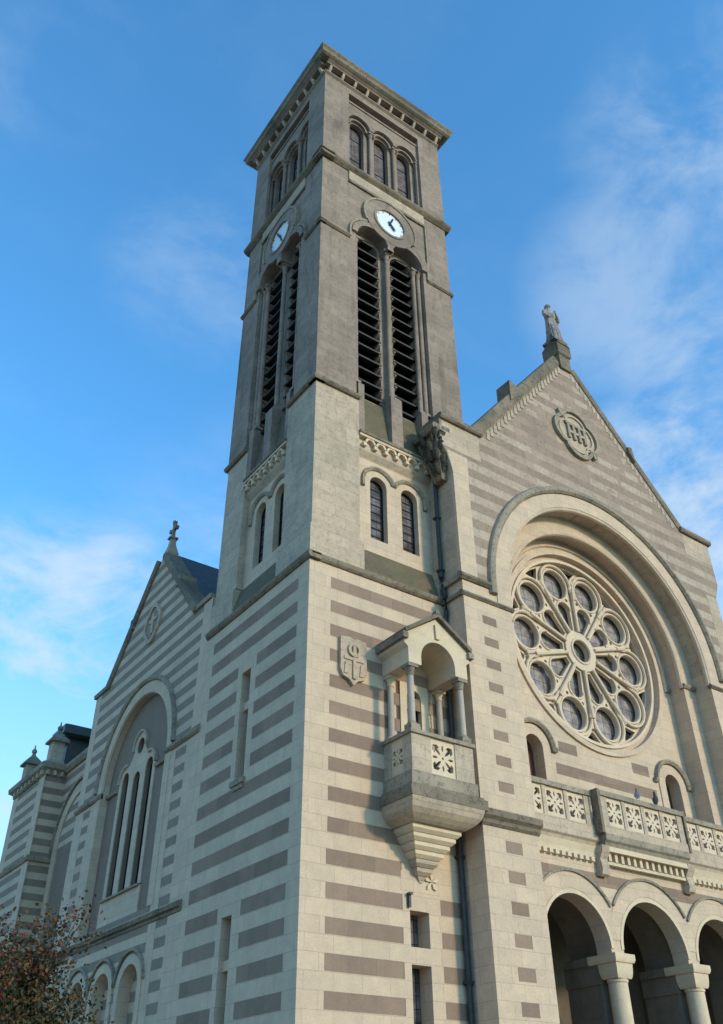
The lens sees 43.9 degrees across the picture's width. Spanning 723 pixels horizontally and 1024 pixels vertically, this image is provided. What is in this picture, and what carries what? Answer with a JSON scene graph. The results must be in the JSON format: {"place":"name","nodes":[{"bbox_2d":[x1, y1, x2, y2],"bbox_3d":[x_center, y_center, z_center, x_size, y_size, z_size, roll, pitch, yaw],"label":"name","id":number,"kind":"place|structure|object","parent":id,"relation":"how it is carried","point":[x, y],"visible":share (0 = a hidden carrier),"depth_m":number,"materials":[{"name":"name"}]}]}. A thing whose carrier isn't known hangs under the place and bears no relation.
{"place":"outdoors","nodes":[
{"label":"outdoors","id":0,"kind":"place"},
{"bbox_2d":[0,890,114,1023],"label":"autumn tree","id":1,"kind":"object","parent":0,"point":[21,1000],"visible":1,"depth_m":7.85,"materials":[{"name":"brown plant"}]},
{"bbox_2d":[0,42,722,1023],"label":"church","id":2,"kind":"structure","parent":0,"point":[410,698],"depth_m":22.60,"materials":[{"name":"beige stone"}]},
{"bbox_2d":[110,778,128,895],"bbox_3d":[-6.547,8.845,24.649,0.050,3.315,0.470,22,-41,-28],"label":"lancet window","id":3,"kind":"structure","parent":2,"relation":"in","point":[128,778],"depth_m":24.72,"materials":[{"name":"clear glass"}]},
{"bbox_2d":[122,776,139,889],"bbox_3d":[-6.084,8.537,24.067,0.050,3.135,0.470,22,-41,-28],"label":"lancet window","id":4,"kind":"structure","parent":2,"relation":"in","point":[139,776],"depth_m":24.16,"materials":[{"name":"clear glass"}]},
{"bbox_2d":[135,761,152,883],"bbox_3d":[-5.621,8.082,23.590,0.050,3.315,0.470,22,-41,-28],"label":"lancet window","id":5,"kind":"structure","parent":2,"relation":"in","point":[152,761],"depth_m":23.67,"materials":[{"name":"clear glass"}]},
{"bbox_2d":[222,960,227,972],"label":"slit window","id":6,"kind":"structure","parent":2,"relation":"in","point":[225,963],"depth_m":17.42,"materials":[{"name":"grey glass"}]},
{"bbox_2d":[229,700,248,792],"bbox_3d":[-2.531,4.877,20.109,0.460,2.790,0.580,22,-41,-28],"label":"slit window","id":7,"kind":"structure","parent":2,"relation":"in","point":[237,783],"depth_m":19.29,"materials":[{"name":"beige stone"}]},
{"bbox_2d":[258,507,265,563],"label":"arched window","id":8,"kind":"structure","parent":2,"relation":"in","point":[264,512],"depth_m":23.83,"materials":[{"name":"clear glass"}]},
{"bbox_2d":[278,491,283,546],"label":"arched window","id":9,"kind":"structure","parent":2,"relation":"in","point":[282,497],"depth_m":23.17,"materials":[{"name":"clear glass"}]},
{"bbox_2d":[279,177,282,201],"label":"tower window","id":10,"kind":"structure","parent":2,"relation":"in","point":[280,191],"depth_m":33.43,"materials":[{"name":"grey glass"}]},
{"bbox_2d":[293,156,297,182],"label":"tower window","id":11,"kind":"structure","parent":2,"relation":"in","point":[296,161],"depth_m":32.76,"materials":[{"name":"grey glass"}]},
{"bbox_2d":[349,128,360,168],"bbox_3d":[-0.284,-12.504,31.372,0.600,3.100,0.050,22,-41,-28],"label":"tower window","id":12,"kind":"structure","parent":2,"relation":"in","point":[355,140],"depth_m":31.67,"materials":[{"name":"grey glass"}]},
{"bbox_2d":[370,480,383,541],"bbox_3d":[0.371,-0.002,22.727,0.530,2.035,0.227,22,-41,-28],"label":"arched window","id":13,"kind":"structure","parent":2,"relation":"in","point":[376,493],"depth_m":22.87,"materials":[{"name":"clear glass"}]},
{"bbox_2d":[374,143,384,183],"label":"tower window","id":14,"kind":"structure","parent":2,"relation":"in","point":[379,163],"depth_m":32.18,"materials":[{"name":"grey glass"}]},
{"bbox_2d":[396,158,407,198],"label":"tower window","id":15,"kind":"structure","parent":2,"relation":"in","point":[401,167],"depth_m":32.67,"materials":[{"name":"grey glass"}]},
{"bbox_2d":[401,494,414,554],"bbox_3d":[1.186,0.330,23.202,0.530,2.035,0.227,22,-41,-28],"label":"arched window","id":16,"kind":"structure","parent":2,"relation":"in","point":[406,503],"depth_m":23.34,"materials":[{"name":"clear glass"}]},
{"bbox_2d":[410,915,420,1023],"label":"slit window","id":17,"kind":"structure","parent":2,"relation":"in","point":[413,919],"depth_m":16.92,"materials":[{"name":"black glass"}]},
{"bbox_2d":[524,717,558,808],"bbox_3d":[4.119,6.307,21.571,1.520,2.730,0.500,22,-41,-28],"label":"doorway","id":18,"kind":"structure","parent":2,"relation":"in","point":[539,730],"depth_m":22.09,"materials":[{"name":"beige stone"}]},
{"bbox_2d":[542,304,566,347],"bbox_3d":[6.696,-6.605,31.648,0.716,2.128,0.579,22,-41,-28],"label":"statue","id":19,"kind":"object","parent":2,"relation":"on","point":[552,322],"visible":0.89,"depth_m":31.41,"materials":[{"name":"stone"}]},
{"bbox_2d":[513,564,646,744],"bbox_3d":[6.115,3.964,25.259,5.450,5.440,0.385,22,-41,-28],"label":"rose window","id":20,"kind":"structure","parent":2,"relation":"in","point":[574,647],"depth_m":25.33,"materials":[{"name":"stone"}]},
{"bbox_2d":[634,788,639,799],"bbox_3d":[6.793,6.957,22.113,0.149,0.381,0.350,-17,-39,22],"label":"pigeon","id":21,"kind":"object","parent":2,"relation":"on","point":[637,795],"visible":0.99,"depth_m":22.07,"materials":[{"name":"grey"}]},
{"bbox_2d":[652,791,658,804],"bbox_3d":[7.355,7.194,22.449,0.149,0.427,0.304,-15,-38,20],"label":"pigeon","id":22,"kind":"object","parent":2,"relation":"on","point":[655,800],"visible":1,"depth_m":22.41,"materials":[{"name":"grey"}]},
{"bbox_2d":[653,759,695,844],"bbox_3d":[8.359,8.031,24.039,1.520,2.730,0.500,22,-41,-28],"label":"doorway","id":23,"kind":"structure","parent":2,"relation":"in","point":[660,772],"depth_m":24.42,"materials":[{"name":"beige stone"}]},
{"bbox_2d":[0,0,722,859],"label":"sky","id":24,"kind":"structure","parent":0,"point":[581,162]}
]}

